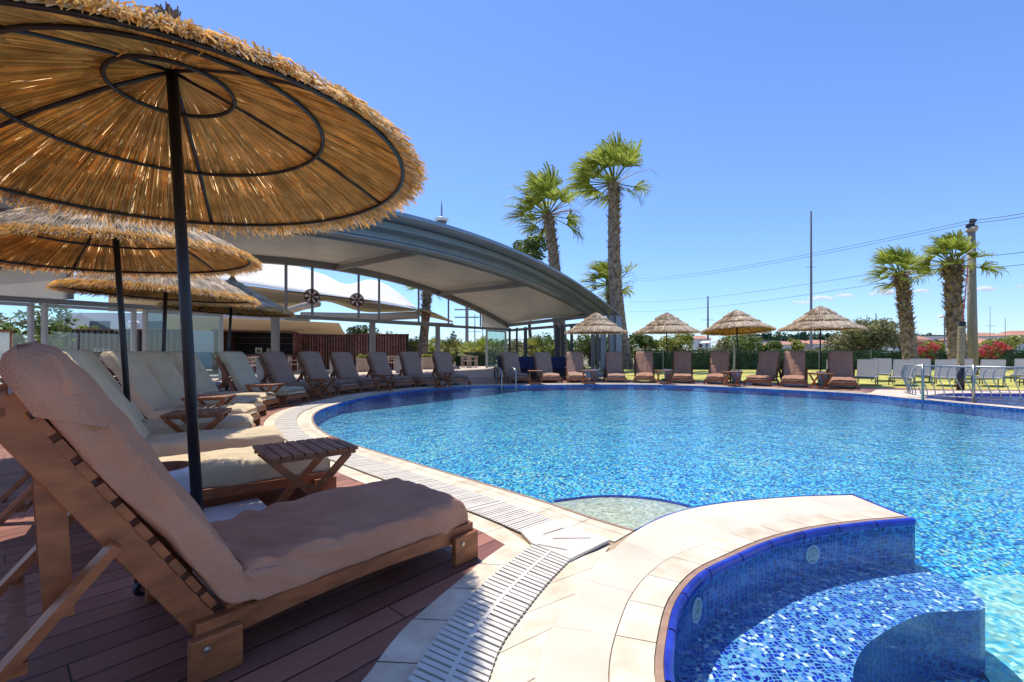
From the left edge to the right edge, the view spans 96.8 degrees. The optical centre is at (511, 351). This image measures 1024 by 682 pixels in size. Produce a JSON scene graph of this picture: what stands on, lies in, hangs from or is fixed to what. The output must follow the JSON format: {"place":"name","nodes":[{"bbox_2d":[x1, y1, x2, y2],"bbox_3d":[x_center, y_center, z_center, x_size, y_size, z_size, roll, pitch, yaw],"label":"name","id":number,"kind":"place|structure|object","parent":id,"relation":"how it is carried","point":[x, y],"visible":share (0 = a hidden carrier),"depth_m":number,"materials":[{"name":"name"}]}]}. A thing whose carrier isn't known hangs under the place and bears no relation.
{"place":"outdoors","nodes":[
{"label":"outdoors","id":0,"kind":"place"},
{"bbox_2d":[0,365,603,387],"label":"terrace floor","id":1,"kind":"structure","parent":0,"point":[480,371],"depth_m":23.09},
{"bbox_2d":[0,330,12,358],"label":"menu board","id":2,"kind":"object","parent":1,"relation":"on","point":[6,340],"visible":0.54,"depth_m":14.40,"materials":[{"name":"white wood"}]},
{"bbox_2d":[0,303,78,349],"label":"tree","id":3,"kind":"object","parent":1,"relation":"on","point":[53,333],"visible":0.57,"depth_m":17.46,"materials":[{"name":"green plant"}]},
{"bbox_2d":[39,329,181,370],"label":"slatted wall","id":4,"kind":"structure","parent":1,"relation":"on","point":[88,339],"depth_m":23.98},
{"bbox_2d":[57,313,309,366],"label":"white house","id":5,"kind":"structure","parent":1,"relation":"on","point":[204,345],"depth_m":32.00,"materials":[{"name":"paint"}]},
{"bbox_2d":[167,314,344,370],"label":"bar building","id":6,"kind":"structure","parent":1,"relation":"on","point":[249,336],"depth_m":25.57,"materials":[{"name":"beige concrete"}]},
{"bbox_2d":[0,196,621,381],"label":"arched pavilion","id":7,"kind":"structure","parent":1,"relation":"on","point":[498,286],"depth_m":18.77,"materials":[{"name":"grey metal"}]},
{"bbox_2d":[0,301,34,341],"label":"door frame","id":8,"kind":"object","parent":7,"relation":"in","point":[30,306],"depth_m":13.32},
{"bbox_2d":[41,304,136,381],"bbox_3d":[-13.335,-0.192,14.422,0.158,2.484,2.248,0,0,38],"label":"door frame","id":9,"kind":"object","parent":7,"relation":"in","point":[44,307],"depth_m":14.21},
{"bbox_2d":[142,310,222,378],"bbox_3d":[-11.798,-0.192,16.413,0.158,2.484,2.461,0,0,38],"label":"door frame","id":10,"kind":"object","parent":7,"relation":"in","point":[144,312],"depth_m":15.99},
{"bbox_2d":[108,285,417,311],"bbox_3d":[-20.839,-4.072,34.771,29.831,2.754,10.983,0,0,0],"label":"shade sail","id":11,"kind":"object","parent":7,"relation":"attached to","point":[275,296],"visible":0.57,"depth_m":33.59,"materials":[{"name":"beige fabric"}]},
{"bbox_2d":[216,264,417,308],"bbox_3d":[-19.216,-5.955,32.942,26.580,6.449,7.325,0,0,0],"label":"shade sail","id":12,"kind":"object","parent":7,"relation":"attached to","point":[272,276],"visible":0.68,"depth_m":32.12,"materials":[{"name":"white fabric"}]},
{"bbox_2d":[300,311,417,319],"bbox_3d":[-10.020,-2.357,30.000,7.732,0.637,0.520,0,0,0],"label":"canopy roller","id":13,"kind":"object","parent":7,"relation":"attached to","point":[397,315],"visible":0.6,"depth_m":29.78,"materials":[{"name":"beige fabric"}]},
{"bbox_2d":[303,334,408,369],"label":"slatted wall","id":14,"kind":"structure","parent":1,"relation":"on","point":[354,345],"depth_m":26.77,"materials":[{"name":"wood"}]},
{"bbox_2d":[403,286,440,361],"bbox_3d":[-6.094,-2.276,31.117,2.705,6.684,2.917,0,0,29],"label":"palm tree","id":15,"kind":"object","parent":1,"relation":"on","point":[426,297],"visible":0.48,"depth_m":30.73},
{"bbox_2d":[455,351,495,365],"bbox_3d":[-2.703,0.516,33.984,3.096,1.128,0.698,0,0,0],"label":"hedge","id":16,"kind":"object","parent":1,"relation":"on","point":[481,359],"visible":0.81,"depth_m":33.77,"materials":[{"name":"green plant"}]},
{"bbox_2d":[497,161,584,356],"bbox_3d":[2.120,-5.896,32.178,6.534,14.034,5.712,0,0,37],"label":"palm tree","id":17,"kind":"object","parent":1,"relation":"on","point":[541,189],"visible":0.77,"depth_m":31.55,"materials":[{"name":"plant"}]},
{"bbox_2d":[0,377,1023,681],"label":"timber deck","id":18,"kind":"structure","parent":0,"point":[114,629],"depth_m":1.79,"materials":[{"name":"wood"}]},
{"bbox_2d":[0,205,263,402],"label":"reed umbrella","id":19,"kind":"object","parent":18,"relation":"on","point":[35,239],"visible":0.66,"depth_m":4.91,"materials":[{"name":"plant"}]},
{"bbox_2d":[22,350,255,467],"bbox_3d":[-3.801,0.517,4.865,1.828,1.081,0.732,0,0,-28],"label":"sun lounger","id":20,"kind":"object","parent":18,"relation":"on","point":[160,426],"visible":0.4,"depth_m":4.82,"materials":[{"name":"fabric"}]},
{"bbox_2d":[0,349,284,501],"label":"sun lounger","id":21,"kind":"object","parent":18,"relation":"on","point":[169,444],"visible":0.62,"depth_m":3.87,"materials":[{"name":"fabric"}]},
{"bbox_2d":[45,271,261,351],"bbox_3d":[-5.558,-0.366,7.286,2.709,2.834,2.714,0,0,0],"label":"reed umbrella","id":22,"kind":"object","parent":18,"relation":"on","point":[212,290],"visible":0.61,"depth_m":7.01,"materials":[{"name":"black paint"}]},
{"bbox_2d":[0,351,335,525],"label":"sun lounger","id":23,"kind":"object","parent":18,"relation":"on","point":[229,471],"visible":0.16,"depth_m":3.06,"materials":[{"name":"fabric"}]},
{"bbox_2d":[99,351,259,423],"bbox_3d":[-4.466,0.521,6.050,1.835,1.072,0.732,0,0,-13],"label":"sun lounger","id":24,"kind":"object","parent":18,"relation":"on","point":[150,399],"visible":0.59,"depth_m":5.87,"materials":[{"name":"fabric"}]},
{"bbox_2d":[160,408,231,432],"bbox_3d":[-3.160,0.832,4.580,0.510,0.464,0.460,0,0,-22],"label":"folding table","id":25,"kind":"object","parent":18,"relation":"on","point":[219,414],"visible":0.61,"depth_m":4.46,"materials":[{"name":"brown wood"}]},
{"bbox_2d":[136,350,266,414],"bbox_3d":[-4.962,0.518,7.127,1.831,1.078,0.732,0,0,-6],"label":"sun lounger","id":26,"kind":"object","parent":18,"relation":"on","point":[164,371],"visible":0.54,"depth_m":6.97,"materials":[{"name":"fabric"}]},
{"bbox_2d":[181,394,235,406],"bbox_3d":[-4.120,0.832,6.200,0.510,0.464,0.460,0,0,-15],"label":"folding table","id":27,"kind":"object","parent":18,"relation":"on","point":[201,399],"visible":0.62,"depth_m":6.11,"materials":[{"name":"brown wood"}]},
{"bbox_2d":[0,0,429,521],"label":"reed umbrella","id":28,"kind":"object","parent":18,"relation":"on","point":[112,110],"visible":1,"depth_m":2.63,"materials":[{"name":"plant"}]},
{"bbox_2d":[162,461,189,493],"bbox_3d":[-2.030,0.857,2.620,0.326,0.384,0.326,0,0,0],"label":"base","id":29,"kind":"object","parent":28,"relation":"on","point":[178,471],"visible":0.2,"depth_m":2.63,"materials":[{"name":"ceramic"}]},
{"bbox_2d":[168,351,278,406],"bbox_3d":[-5.316,0.518,8.239,1.831,1.078,0.732,0,0,-2],"label":"sun lounger","id":30,"kind":"object","parent":18,"relation":"on","point":[205,384],"visible":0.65,"depth_m":8.16,"materials":[{"name":"fabric"}]},
{"bbox_2d":[155,272,295,389],"bbox_3d":[-6.329,-0.400,10.239,2.685,2.903,2.693,0,0,0],"label":"reed umbrella","id":31,"kind":"object","parent":18,"relation":"on","point":[269,308],"visible":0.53,"depth_m":10.23,"materials":[{"name":"black paint"}]},
{"bbox_2d":[0,342,477,681],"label":"sun lounger","id":32,"kind":"object","parent":18,"relation":"on","point":[74,443],"visible":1,"depth_m":1.44,"materials":[{"name":"fabric"}]},
{"bbox_2d":[215,351,308,404],"bbox_3d":[-5.325,0.521,9.554,1.835,1.072,0.732,0,0,10],"label":"sun lounger","id":33,"kind":"object","parent":18,"relation":"on","point":[238,369],"visible":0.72,"depth_m":9.38,"materials":[{"name":"fabric"}]},
{"bbox_2d":[244,383,284,408],"bbox_3d":[-4.620,0.832,8.500,0.510,0.464,0.460,0,0,0],"label":"folding table","id":34,"kind":"object","parent":18,"relation":"on","point":[262,385],"visible":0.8,"depth_m":8.35,"materials":[{"name":"brown wood"}]},
{"bbox_2d":[258,351,334,397],"bbox_3d":[-5.241,0.524,10.909,1.837,1.068,0.732,0,0,19],"label":"sun lounger","id":35,"kind":"object","parent":18,"relation":"on","point":[276,364],"visible":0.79,"depth_m":10.83,"materials":[{"name":"fabric"}]},
{"bbox_2d":[252,436,357,502],"bbox_3d":[-1.320,0.832,2.900,0.510,0.464,0.460,0,0,-40],"label":"folding table","id":36,"kind":"object","parent":18,"relation":"on","point":[276,455],"visible":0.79,"depth_m":2.83,"materials":[{"name":"brown wood"}]},
{"bbox_2d":[305,378,336,398],"bbox_3d":[-4.350,0.832,10.350,0.510,0.464,0.460,0,0,10],"label":"folding table","id":37,"kind":"object","parent":18,"relation":"on","point":[307,380],"visible":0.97,"depth_m":10.20,"materials":[{"name":"brown wood"}]},
{"bbox_2d":[296,351,360,393],"bbox_3d":[-4.934,0.519,12.037,1.833,1.076,0.732,0,0,28],"label":"sun lounger","id":38,"kind":"object","parent":18,"relation":"on","point":[311,364],"visible":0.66,"depth_m":12.02,"materials":[{"name":"fabric"}]},
{"bbox_2d":[329,352,383,390],"bbox_3d":[-4.554,0.528,13.100,1.844,1.058,0.732,0,0,38],"label":"sun lounger","id":39,"kind":"object","parent":18,"relation":"on","point":[344,365],"visible":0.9,"depth_m":13.17,"materials":[{"name":"fabric"}]},
{"bbox_2d":[366,352,415,387],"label":"sun lounger","id":40,"kind":"object","parent":18,"relation":"on","point":[378,362],"visible":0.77,"depth_m":14.06,"materials":[{"name":"fabric"}]},
{"bbox_2d":[399,352,440,386],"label":"sun lounger","id":41,"kind":"object","parent":18,"relation":"on","point":[410,362],"visible":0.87,"depth_m":14.74,"materials":[{"name":"fabric"}]},
{"bbox_2d":[432,352,470,384],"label":"sun lounger","id":42,"kind":"object","parent":18,"relation":"on","point":[442,361],"visible":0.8,"depth_m":15.19,"materials":[{"name":"fabric"}]},
{"bbox_2d":[499,352,531,382],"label":"sun lounger","id":43,"kind":"object","parent":18,"relation":"on","point":[509,360],"visible":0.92,"depth_m":16.48,"materials":[{"name":"fabric"}]},
{"bbox_2d":[532,352,562,382],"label":"sun lounger","id":44,"kind":"object","parent":18,"relation":"on","point":[542,360],"visible":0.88,"depth_m":16.54,"materials":[{"name":"fabric"}]},
{"bbox_2d":[565,352,588,382],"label":"sun lounger","id":45,"kind":"object","parent":18,"relation":"on","point":[574,367],"visible":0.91,"depth_m":16.55,"materials":[{"name":"fabric"}]},
{"bbox_2d":[564,313,628,379],"bbox_3d":[3.179,-0.220,17.204,2.408,2.541,2.404,0,0,0],"label":"reed umbrella","id":46,"kind":"object","parent":18,"relation":"on","point":[596,324],"visible":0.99,"depth_m":16.73,"materials":[{"name":"black paint"}]},
{"bbox_2d":[603,352,627,382],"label":"sun lounger","id":47,"kind":"object","parent":18,"relation":"on","point":[613,368],"visible":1,"depth_m":16.45,"materials":[{"name":"fabric"}]},
{"bbox_2d":[633,351,655,382],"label":"sun lounger","id":48,"kind":"object","parent":18,"relation":"on","point":[644,368],"visible":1,"depth_m":16.35,"materials":[{"name":"fabric"}]},
{"bbox_2d":[671,351,694,383],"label":"sun lounger","id":49,"kind":"object","parent":18,"relation":"on","point":[682,367],"visible":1,"depth_m":16.18,"materials":[{"name":"fabric"}]},
{"bbox_2d":[703,351,731,383],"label":"sun lounger","id":50,"kind":"object","parent":18,"relation":"on","point":[719,361],"visible":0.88,"depth_m":15.68,"materials":[{"name":"fabric"}]},
{"bbox_2d":[743,351,781,385],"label":"sun lounger","id":51,"kind":"object","parent":18,"relation":"on","point":[767,369],"visible":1,"depth_m":14.85,"materials":[{"name":"fabric"}]},
{"bbox_2d":[779,351,807,387],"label":"sun lounger","id":52,"kind":"object","parent":18,"relation":"on","point":[794,370],"visible":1,"depth_m":14.44,"materials":[{"name":"fabric"}]},
{"bbox_2d":[826,351,859,389],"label":"sun lounger","id":53,"kind":"object","parent":18,"relation":"on","point":[840,364],"visible":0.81,"depth_m":13.78,"materials":[{"name":"fabric"}]},
{"bbox_2d":[956,266,967,389],"bbox_3d":[12.393,-0.650,12.500,0.296,3.401,0.170,0,0,0],"label":"wrapped post","id":54,"kind":"object","parent":18,"relation":"on","point":[961,340],"visible":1,"depth_m":12.45,"materials":[{"name":"black paint"}]},
{"bbox_2d":[0,0,1023,350],"label":"sky","id":55,"kind":"structure","parent":0,"point":[876,119],"materials":[{"name":"blue"}]},
{"bbox_2d":[265,355,951,661],"bbox_3d":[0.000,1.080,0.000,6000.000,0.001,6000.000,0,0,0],"label":"ground","id":56,"kind":"structure","parent":0,"point":[586,364],"depth_m":20.74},
{"bbox_2d":[409,336,528,364],"bbox_3d":[-5.505,-0.063,37.976,13.926,2.937,3.345,0,0,0],"label":"shrubbery","id":57,"kind":"object","parent":56,"relation":"on","point":[513,346],"visible":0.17,"depth_m":37.54,"materials":[{"name":"green plant"}]},
{"bbox_2d":[510,233,546,356],"bbox_3d":[1.447,-4.089,36.035,2.923,10.310,4.868,0,0,-11],"label":"pine tree","id":58,"kind":"object","parent":56,"relation":"on","point":[529,248],"visible":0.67,"depth_m":35.12,"materials":[{"name":"green plant"}]},
{"bbox_2d":[521,332,635,363],"bbox_3d":[5.471,-0.189,38.094,9.722,2.960,3.573,0,0,0],"label":"shrubbery","id":59,"kind":"object","parent":56,"relation":"on","point":[549,338],"visible":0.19,"depth_m":37.67,"materials":[{"name":"green plant"}]},
{"bbox_2d":[576,334,606,365],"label":"tree","id":60,"kind":"object","parent":56,"relation":"on","point":[586,346],"visible":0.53,"depth_m":33.71,"materials":[{"name":"green plant"}]},
{"bbox_2d":[577,258,640,349],"bbox_3d":[6.790,-2.882,32.994,4.650,7.970,4.869,0,0,0],"label":"palm tree","id":61,"kind":"object","parent":56,"relation":"on","point":[600,268],"visible":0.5,"depth_m":32.71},
{"bbox_2d":[628,331,659,350],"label":"tree","id":62,"kind":"object","parent":56,"relation":"on","point":[643,340],"visible":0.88,"depth_m":33.92,"materials":[{"name":"green plant"}]},
{"bbox_2d":[656,333,694,352],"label":"tree","id":63,"kind":"object","parent":56,"relation":"on","point":[676,341],"visible":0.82,"depth_m":32.94,"materials":[{"name":"green plant"}]},
{"bbox_2d":[729,335,762,352],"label":"tree","id":64,"kind":"object","parent":56,"relation":"on","point":[750,342],"visible":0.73,"depth_m":31.57,"materials":[{"name":"green plant"}]},
{"bbox_2d":[742,331,835,352],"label":"trees","id":65,"kind":"object","parent":56,"relation":"on","point":[800,336],"visible":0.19,"depth_m":148.18,"materials":[{"name":"green plant"}]},
{"bbox_2d":[810,211,812,348],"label":"mast","id":66,"kind":"object","parent":56,"relation":"on","point":[811,339],"visible":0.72,"depth_m":74.90,"materials":[{"name":"grey metal"}]},
{"bbox_2d":[823,315,899,352],"bbox_3d":[27.778,-0.862,36.299,5.705,3.849,5.270,0,0,-16],"label":"tree","id":67,"kind":"object","parent":56,"relation":"on","point":[879,334],"visible":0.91,"depth_m":34.77,"materials":[{"name":"green plant"}]},
{"bbox_2d":[978,335,1023,349],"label":"tree","id":68,"kind":"object","parent":56,"relation":"on","point":[1011,340],"visible":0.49,"depth_m":33.77,"materials":[{"name":"green plant"}]},
{"bbox_2d":[263,384,1023,681],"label":"stone paving","id":69,"kind":"structure","parent":0,"point":[611,545],"depth_m":2.49,"materials":[{"name":"stone"}]},
{"bbox_2d":[361,545,529,681],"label":"border stones","id":70,"kind":"object","parent":69,"relation":"on","point":[411,642],"visible":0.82,"depth_m":1.75,"materials":[{"name":"beige stone"}]},
{"bbox_2d":[407,544,569,681],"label":"drain grate","id":71,"kind":"object","parent":69,"relation":"on","point":[471,637],"visible":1,"depth_m":1.75,"materials":[{"name":"white plastic"}]},
{"bbox_2d":[485,527,529,545],"bbox_3d":[-0.031,1.051,2.558,0.139,0.001,0.310,0,0,-30],"label":"corner stone","id":72,"kind":"object","parent":69,"relation":"on","point":[503,535],"visible":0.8,"depth_m":2.57,"materials":[{"name":"beige stone"}]},
{"bbox_2d":[489,547,608,681],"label":"border stones","id":73,"kind":"object","parent":69,"relation":"on","point":[518,663],"visible":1,"depth_m":1.74,"materials":[{"name":"beige stone"}]},
{"bbox_2d":[521,519,609,560],"bbox_3d":[0.273,1.041,2.538,0.352,0.016,0.416,0,0,-42],"label":"drain cover","id":74,"kind":"object","parent":69,"relation":"on","point":[565,540],"visible":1,"depth_m":2.50,"materials":[{"name":"white plastic"}]},
{"bbox_2d":[263,383,868,532],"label":"coping stones","id":75,"kind":"object","parent":69,"relation":"on","point":[482,524],"visible":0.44,"depth_m":3.80,"materials":[{"name":"beige stone"}]},
{"bbox_2d":[275,383,866,532],"bbox_3d":[1.242,1.042,10.555,9.630,0.012,12.967,0,0,45],"label":"drain grate","id":76,"kind":"object","parent":69,"relation":"on","point":[513,517],"visible":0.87,"depth_m":3.78,"materials":[{"name":"white plastic"}]},
{"bbox_2d":[297,384,1023,541],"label":"coping stones","id":77,"kind":"object","parent":69,"relation":"on","point":[310,424],"visible":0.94,"depth_m":3.60,"materials":[{"name":"beige stone"}]},
{"bbox_2d":[901,364,1023,402],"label":"curved railing","id":78,"kind":"object","parent":77,"relation":"on","point":[922,366],"visible":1,"depth_m":9.55,"materials":[{"name":"silver metal"}]},
{"bbox_2d":[534,495,884,681],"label":"peninsula slabs","id":79,"kind":"structure","parent":69,"relation":"on","point":[572,654],"depth_m":2.22,"materials":[{"name":"stone"}]},
{"bbox_2d":[610,508,903,681],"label":"bay border stones","id":80,"kind":"object","parent":69,"relation":"on","point":[632,660],"visible":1,"depth_m":2.02,"materials":[{"name":"beige stone"}]},
{"bbox_2d":[655,516,908,681],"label":"bay joint","id":81,"kind":"object","parent":69,"relation":"on","point":[663,632],"visible":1,"depth_m":1.99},
{"bbox_2d":[313,384,1023,681],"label":"pool wall","id":82,"kind":"structure","parent":0,"point":[726,593],"depth_m":2.69,"materials":[{"name":"blue tile"}]},
{"bbox_2d":[312,384,1021,530],"bbox_3d":[2.293,1.049,9.979,12.401,0.001,10.510,0,0,-33],"label":"pool edge nosing","id":83,"kind":"object","parent":82,"relation":"on","point":[503,488],"visible":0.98,"depth_m":3.68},
{"bbox_2d":[635,494,915,530],"bbox_3d":[1.623,1.058,3.021,1.867,0.016,0.518,0,0,-6],"label":"peninsula rim","id":84,"kind":"object","parent":82,"relation":"on","point":[783,497],"visible":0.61,"depth_m":3.19,"materials":[{"name":"stone"}]},
{"bbox_2d":[664,517,914,681],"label":"bay rim tiles","id":85,"kind":"object","parent":82,"relation":"on","point":[695,584],"visible":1,"depth_m":2.31,"materials":[{"name":"tile"}]},
{"bbox_2d":[315,386,1023,568],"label":"pool water","id":86,"kind":"structure","parent":0,"point":[728,393],"depth_m":8.48,"materials":[{"name":"liquid"}]},
{"bbox_2d":[317,390,1023,681],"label":"pool floor","id":87,"kind":"structure","parent":0,"point":[958,544],"depth_m":5.91,"materials":[{"name":"tile"}]},
{"bbox_2d":[552,497,689,529],"bbox_3d":[0.772,1.562,3.220,0.920,0.875,0.828,0,0,-35],"label":"pool corner ledge","id":88,"kind":"object","parent":87,"relation":"on","point":[633,513],"visible":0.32,"depth_m":3.26,"materials":[{"name":"tile"}]},
{"bbox_2d":[553,495,689,506],"bbox_3d":[0.811,1.122,3.438,0.988,0.022,0.200,0,0,6],"label":"ledge rim","id":89,"kind":"object","parent":88,"relation":"on","point":[622,496],"visible":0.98,"depth_m":3.47,"materials":[{"name":"blue tile"}]},
{"bbox_2d":[677,562,984,681],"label":"pool step","id":90,"kind":"object","parent":87,"relation":"on","point":[910,622],"visible":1,"depth_m":2.26,"materials":[{"name":"blue tile"}]},
{"bbox_2d":[585,367,1023,389],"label":"lawn","id":91,"kind":"structure","parent":0,"point":[699,375],"depth_m":16.27,"materials":[{"name":"plant"}]},
{"bbox_2d":[560,131,659,368],"bbox_3d":[5.984,-6.149,28.462,6.168,14.566,6.175,0,0,0],"label":"palm tree","id":92,"kind":"object","parent":91,"relation":"on","point":[614,153],"visible":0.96,"depth_m":28.12,"materials":[{"name":"plant"}]},
{"bbox_2d":[634,312,700,379],"bbox_3d":[5.819,-0.220,17.101,2.417,2.541,2.410,0,0,0],"label":"reed umbrella","id":93,"kind":"object","parent":91,"relation":"on","point":[666,323],"visible":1,"depth_m":16.64,"materials":[{"name":"plant"}]},
{"bbox_2d":[700,309,776,381],"bbox_3d":[7.899,-0.220,15.963,2.416,2.544,2.405,0,0,0],"label":"reed umbrella","id":94,"kind":"object","parent":91,"relation":"on","point":[737,322],"visible":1,"depth_m":15.82,"materials":[{"name":"black paint"}]},
{"bbox_2d":[777,306,866,384],"bbox_3d":[9.966,-0.220,14.701,2.410,2.540,2.404,0,0,0],"label":"reed umbrella","id":95,"kind":"object","parent":91,"relation":"on","point":[819,318],"visible":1,"depth_m":14.28,"materials":[{"name":"black paint"}]},
{"bbox_2d":[634,349,1023,369],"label":"hedge","id":96,"kind":"object","parent":91,"relation":"on","point":[747,360],"visible":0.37,"depth_m":27.27,"materials":[{"name":"green plant"}]},
{"bbox_2d":[855,359,878,385],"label":"lounger","id":97,"kind":"object","parent":91,"relation":"on","point":[867,368],"visible":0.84,"depth_m":14.97,"materials":[{"name":"grey fabric"}]},
{"bbox_2d":[859,244,934,358],"bbox_3d":[16.770,-1.799,19.961,2.756,5.827,2.959,0,0,35],"label":"palm tree","id":98,"kind":"object","parent":91,"relation":"on","point":[903,260],"visible":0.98,"depth_m":19.81,"materials":[{"name":"plant"}]},
{"bbox_2d":[887,359,915,384],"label":"lounger","id":99,"kind":"object","parent":91,"relation":"on","point":[897,367],"visible":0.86,"depth_m":14.81,"materials":[{"name":"grey fabric"}]},
{"bbox_2d":[918,342,941,361],"bbox_3d":[24.199,0.226,26.507,1.472,1.652,0.901,0,0,0],"label":"bougainvillea","id":100,"kind":"object","parent":91,"relation":"on","point":[922,351],"visible":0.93,"depth_m":26.40,"materials":[{"name":"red plant"}]},
{"bbox_2d":[931,359,956,385],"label":"lounger","id":101,"kind":"object","parent":91,"relation":"on","point":[951,373],"visible":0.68,"depth_m":14.68,"materials":[{"name":"grey fabric"}]},
{"bbox_2d":[909,229,1009,358],"bbox_3d":[19.514,-2.233,20.444,3.332,6.594,3.315,0,0,0],"label":"palm tree","id":102,"kind":"object","parent":91,"relation":"on","point":[952,269],"visible":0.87,"depth_m":20.27,"materials":[{"name":"plant"}]},
{"bbox_2d":[965,219,978,374],"bbox_3d":[21.242,-2.549,21.000,0.461,7.203,0.458,0,0,-45],"label":"utility pole","id":103,"kind":"object","parent":91,"relation":"on","point":[972,318],"visible":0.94,"depth_m":20.88,"materials":[{"name":"concrete"}]},
{"bbox_2d":[975,359,1005,386],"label":"lounger","id":104,"kind":"object","parent":91,"relation":"on","point":[998,374],"visible":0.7,"depth_m":14.45,"materials":[{"name":"grey fabric"}]},
{"bbox_2d":[978,341,1008,360],"bbox_3d":[27.982,0.191,26.484,1.751,1.720,0.877,0,0,0],"label":"bougainvillea","id":105,"kind":"object","parent":91,"relation":"on","point":[995,355],"visible":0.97,"depth_m":26.41,"materials":[{"name":"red plant"}]},
{"bbox_2d":[870,389,1023,397],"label":"paving","id":106,"kind":"structure","parent":0,"point":[902,393],"depth_m":11.77,"materials":[{"name":"stone"}]},
{"bbox_2d":[925,393,1023,406],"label":"shallow pool wall","id":107,"kind":"structure","parent":0,"point":[967,394],"depth_m":11.50,"materials":[{"name":"blue tile"}]},
{"bbox_2d":[928,395,1023,405],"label":"shallow pool water","id":108,"kind":"structure","parent":0,"point":[1021,403],"depth_m":10.44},
{"bbox_2d":[961,575,1023,681],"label":"bay floor","id":109,"kind":"structure","parent":0,"point":[1001,597],"depth_m":2.76,"materials":[{"name":"teal tile"}]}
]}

